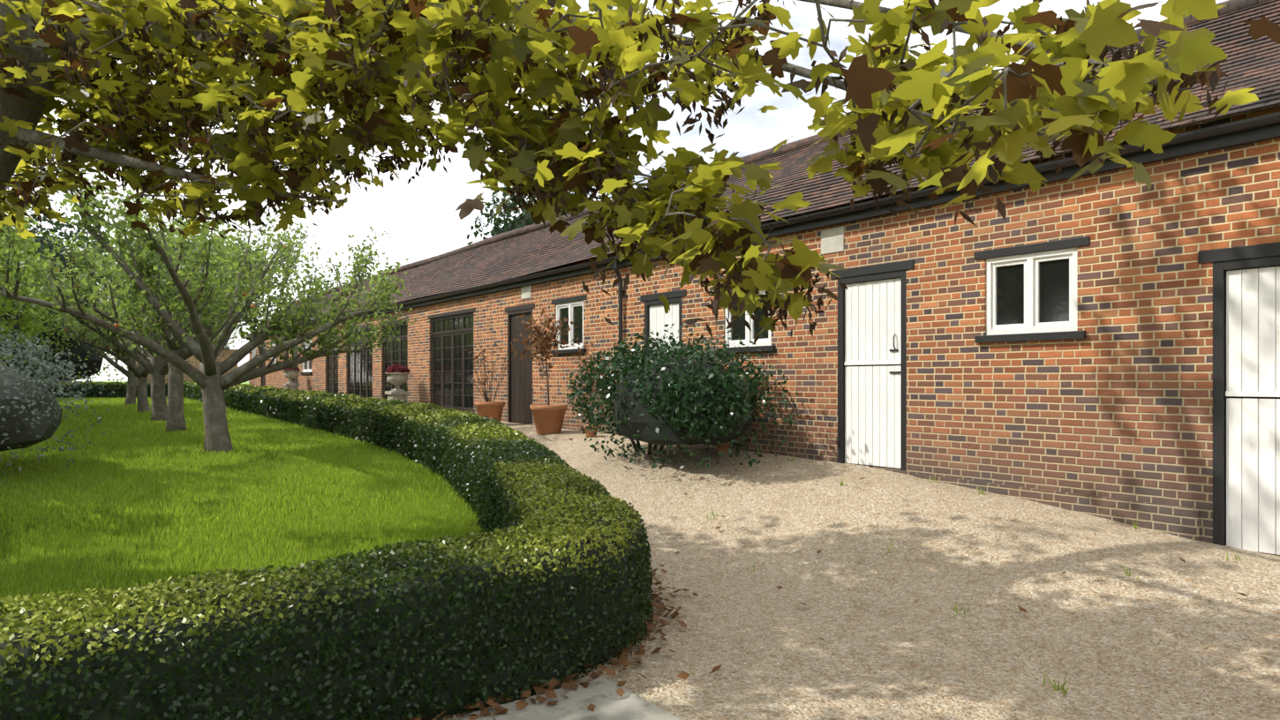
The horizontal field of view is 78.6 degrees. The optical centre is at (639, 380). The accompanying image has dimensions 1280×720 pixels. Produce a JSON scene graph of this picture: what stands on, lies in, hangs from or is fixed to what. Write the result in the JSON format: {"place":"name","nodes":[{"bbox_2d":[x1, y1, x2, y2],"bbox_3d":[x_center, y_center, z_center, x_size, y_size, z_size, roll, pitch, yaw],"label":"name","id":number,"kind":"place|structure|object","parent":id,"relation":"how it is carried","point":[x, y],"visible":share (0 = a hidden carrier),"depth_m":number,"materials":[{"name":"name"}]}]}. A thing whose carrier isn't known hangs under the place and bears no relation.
{"place":"outdoors","nodes":[
{"label":"outdoors","id":0,"kind":"place"},
{"bbox_2d":[0,227,37,371],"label":"foliage","id":1,"kind":"object","parent":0,"point":[8,306],"depth_m":17.82,"materials":[{"name":"green plant"}]},
{"bbox_2d":[0,225,57,369],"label":"foliage","id":2,"kind":"object","parent":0,"point":[27,329],"depth_m":25.17,"materials":[{"name":"green plant"}]},
{"bbox_2d":[24,298,127,382],"bbox_3d":[-26.306,-1.576,34.483,7.158,4.885,3.702,0,0,-37],"label":"border shrub","id":3,"kind":"object","parent":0,"point":[81,350],"depth_m":34.29,"materials":[{"name":"green plant"}]},
{"bbox_2d":[55,273,217,405],"bbox_3d":[-17.580,-1.340,28.012,5.457,4.800,5.342,0,0,-37],"label":"apple tree","id":4,"kind":"object","parent":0,"point":[131,387],"depth_m":27.93,"materials":[{"name":"green plant"}]},
{"bbox_2d":[45,243,230,412],"bbox_3d":[-15.006,-1.435,23.944,5.139,5.136,5.352,0,0,-37],"label":"apple tree","id":5,"kind":"object","parent":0,"point":[141,372],"depth_m":22.70,"materials":[{"name":"green plant"}]},
{"bbox_2d":[41,381,248,384],"bbox_3d":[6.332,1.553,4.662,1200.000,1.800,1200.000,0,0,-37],"label":"ground","id":6,"kind":"structure","parent":0,"point":[246,382],"depth_m":314.07,"materials":[{"name":"green stone"}]},
{"bbox_2d":[0,213,40,311],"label":"border tree","id":7,"kind":"object","parent":6,"relation":"on","point":[34,245],"visible":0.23,"depth_m":22.81,"materials":[{"name":"green plant"}]},
{"bbox_2d":[0,206,119,315],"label":"border tree","id":8,"kind":"object","parent":6,"relation":"on","point":[54,229],"depth_m":36.19,"materials":[{"name":"green plant"}]},
{"bbox_2d":[135,349,237,383],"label":"garden end wall","id":9,"kind":"structure","parent":6,"relation":"on","point":[222,357],"depth_m":37.84,"materials":[{"name":"red brick"}]},
{"bbox_2d":[93,216,283,343],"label":"border tree","id":10,"kind":"object","parent":6,"relation":"on","point":[189,237],"depth_m":44.75,"materials":[{"name":"green plant"}]},
{"bbox_2d":[466,183,586,244],"bbox_3d":[-4.675,-3.762,34.184,5.760,9.946,6.355,0,0,-37],"label":"border tree","id":11,"kind":"object","parent":6,"relation":"on","point":[496,229],"depth_m":32.88,"materials":[{"name":"green plant"}]},
{"bbox_2d":[248,104,1279,543],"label":"brick wall","id":12,"kind":"structure","parent":6,"relation":"on","point":[1116,402],"depth_m":7.90,"materials":[{"name":"brick"}]},
{"bbox_2d":[261,302,534,424],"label":"french doors","id":13,"kind":"structure","parent":12,"relation":"attached to","point":[451,332],"depth_m":19.29,"materials":[{"name":"brown paint"}]},
{"bbox_2d":[521,225,843,299],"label":"pad stones","id":14,"kind":"object","parent":12,"relation":"attached to","point":[832,240],"visible":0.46,"depth_m":9.84,"materials":[{"name":"beige stone"}]},
{"bbox_2d":[244,111,1279,436],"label":"gutter and downpipe","id":15,"kind":"object","parent":12,"relation":"attached to","point":[1240,132],"visible":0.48,"depth_m":8.59,"materials":[{"name":"black"}]},
{"bbox_2d":[244,0,1279,337],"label":"roof","id":16,"kind":"structure","parent":12,"relation":"on","point":[1249,62],"depth_m":10.99,"materials":[{"name":"brown tile"}]},
{"bbox_2d":[252,236,1279,555],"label":"doors and windows","id":17,"kind":"structure","parent":12,"relation":"attached to","point":[1031,291],"depth_m":7.79,"materials":[{"name":"white wood"}]},
{"bbox_2d":[293,0,1272,303],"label":"roof ridge","id":18,"kind":"structure","parent":12,"relation":"on","point":[1232,5],"depth_m":13.55,"materials":[{"name":"tile"}]},
{"bbox_2d":[913,474,1200,541],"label":"brick plinth","id":19,"kind":"structure","parent":12,"relation":"attached to","point":[1182,522],"depth_m":7.21,"materials":[{"name":"grey brick"}]},
{"bbox_2d":[44,77,732,168],"bbox_3d":[-2.818,-4.791,13.566,15.009,5.176,0.893,0,0,-43],"label":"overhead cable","id":20,"kind":"object","parent":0,"point":[468,131],"visible":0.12,"depth_m":13.48,"materials":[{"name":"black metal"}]},
{"bbox_2d":[4,0,1227,381],"label":"sky","id":21,"kind":"structure","parent":0,"point":[420,218],"materials":[{"name":"white"}]},
{"bbox_2d":[0,0,1279,344],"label":"maple tree","id":22,"kind":"object","parent":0,"point":[1118,90],"depth_m":3.98,"materials":[{"name":"green plant"}]},
{"bbox_2d":[432,421,1279,719],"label":"gravel yard","id":23,"kind":"structure","parent":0,"point":[1169,634],"depth_m":5.72,"materials":[{"name":"beige gravel"}]},
{"bbox_2d":[282,370,300,391],"bbox_3d":[-13.077,0.181,29.351,0.623,1.068,0.623,0,0,-37],"label":"stone urn","id":24,"kind":"object","parent":23,"relation":"on","point":[291,376],"visible":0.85,"depth_m":29.18,"materials":[{"name":"beige stone"}]},
{"bbox_2d":[281,365,300,372],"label":"flowers","id":25,"kind":"object","parent":24,"relation":"on","point":[290,369],"visible":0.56,"depth_m":29.19,"materials":[{"name":"red plant"}]},
{"bbox_2d":[384,372,410,402],"bbox_3d":[-6.340,0.343,20.466,0.623,1.068,0.623,0,0,-37],"label":"stone urn","id":26,"kind":"object","parent":23,"relation":"on","point":[397,380],"visible":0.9,"depth_m":20.30,"materials":[{"name":"beige stone"}]},
{"bbox_2d":[385,363,410,374],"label":"flowers","id":27,"kind":"object","parent":26,"relation":"on","point":[395,368],"visible":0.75,"depth_m":20.31,"materials":[{"name":"red plant"}]},
{"bbox_2d":[448,677,683,719],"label":"stone paving","id":28,"kind":"structure","parent":23,"relation":"on","point":[606,698],"depth_m":4.08,"materials":[{"name":"beige stone"}]},
{"bbox_2d":[474,401,730,454],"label":"terracotta pots","id":29,"kind":"object","parent":23,"relation":"on","point":[549,418],"visible":0.73,"depth_m":13.96,"materials":[{"name":"orange ceramic"}]},
{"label":"pot soil","id":30,"kind":"structure","parent":29,"relation":"on","visible":0},
{"bbox_2d":[459,313,575,405],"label":"potted plants","id":31,"kind":"object","parent":30,"relation":"on","point":[485,398],"visible":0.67,"depth_m":15.95,"materials":[{"name":"brown plant"}]},
{"bbox_2d":[459,308,580,388],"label":"potted plant leaves","id":32,"kind":"object","parent":31,"relation":"attached to","point":[543,343],"visible":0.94,"depth_m":14.09,"materials":[{"name":"red plant"}]},
{"bbox_2d":[566,322,799,470],"bbox_3d":[0.519,0.157,10.599,2.290,1.901,3.911,0,0,-37],"label":"bush","id":33,"kind":"object","parent":23,"relation":"on","point":[607,386],"depth_m":9.88,"materials":[{"name":"green plant"}]},
{"bbox_2d":[128,438,1247,719],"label":"fallen leaves","id":34,"kind":"object","parent":23,"relation":"on","point":[567,679],"visible":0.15,"depth_m":4.53,"materials":[{"name":"brown plant"}]},
{"bbox_2d":[600,432,1241,695],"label":"gravel weeds","id":35,"kind":"object","parent":23,"relation":"on","point":[1063,687],"visible":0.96,"depth_m":6.01,"materials":[{"name":"green plant"}]},
{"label":"border bed earth","id":36,"kind":"structure","parent":0,"visible":0},
{"bbox_2d":[0,321,13,366],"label":"border shrub","id":37,"kind":"object","parent":36,"relation":"on","point":[2,323],"visible":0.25,"depth_m":14.79,"materials":[{"name":"green plant"}]},
{"bbox_2d":[0,337,45,383],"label":"border shrub","id":38,"kind":"object","parent":36,"relation":"on","point":[16,363],"depth_m":21.79,"materials":[{"name":"green plant"}]},
{"bbox_2d":[17,330,50,378],"bbox_3d":[-25.024,-0.785,30.525,3.235,3.543,4.917,0,0,-37],"label":"border shrub","id":39,"kind":"object","parent":36,"relation":"on","point":[45,357],"depth_m":31.70,"materials":[{"name":"green plant"}]},
{"bbox_2d":[0,327,120,474],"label":"round shrub","id":40,"kind":"object","parent":36,"relation":"on","point":[52,380],"depth_m":9.72,"materials":[{"name":"green plant"}]},
{"bbox_2d":[0,381,654,719],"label":"box hedge","id":41,"kind":"object","parent":36,"relation":"on","point":[485,487],"depth_m":4.02,"materials":[{"name":"green plant"}]},
{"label":"lawn","id":42,"kind":"structure","parent":0,"visible":0},
{"bbox_2d":[23,234,245,421],"bbox_3d":[-12.459,-1.026,20.006,5.135,4.464,5.286,0,0,-37],"label":"apple tree","id":43,"kind":"object","parent":42,"relation":"on","point":[156,367],"depth_m":19.47,"materials":[{"name":"green plant"}]},
{"bbox_2d":[0,396,485,611],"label":"lawn grass","id":44,"kind":"structure","parent":42,"relation":"on","point":[266,483],"depth_m":8.69,"materials":[{"name":"green plant"}]},
{"bbox_2d":[42,205,316,432],"bbox_3d":[-9.486,-1.243,16.638,5.132,4.965,4.791,0,0,-37],"label":"apple tree","id":45,"kind":"object","parent":44,"relation":"on","point":[97,263],"depth_m":16.65,"materials":[{"name":"green plant"}]},
{"bbox_2d":[0,127,416,453],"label":"apple tree","id":46,"kind":"object","parent":44,"relation":"on","point":[192,288],"depth_m":12.71,"materials":[{"name":"green plant"}]},
{"bbox_2d":[113,271,308,331],"bbox_3d":[-7.375,-1.411,12.668,2.777,1.323,4.403,0,0,0],"label":"apple tree fruit","id":47,"kind":"object","parent":46,"relation":"attached to","point":[116,325],"visible":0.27,"depth_m":12.38,"materials":[{"name":"orange food"}]}
]}

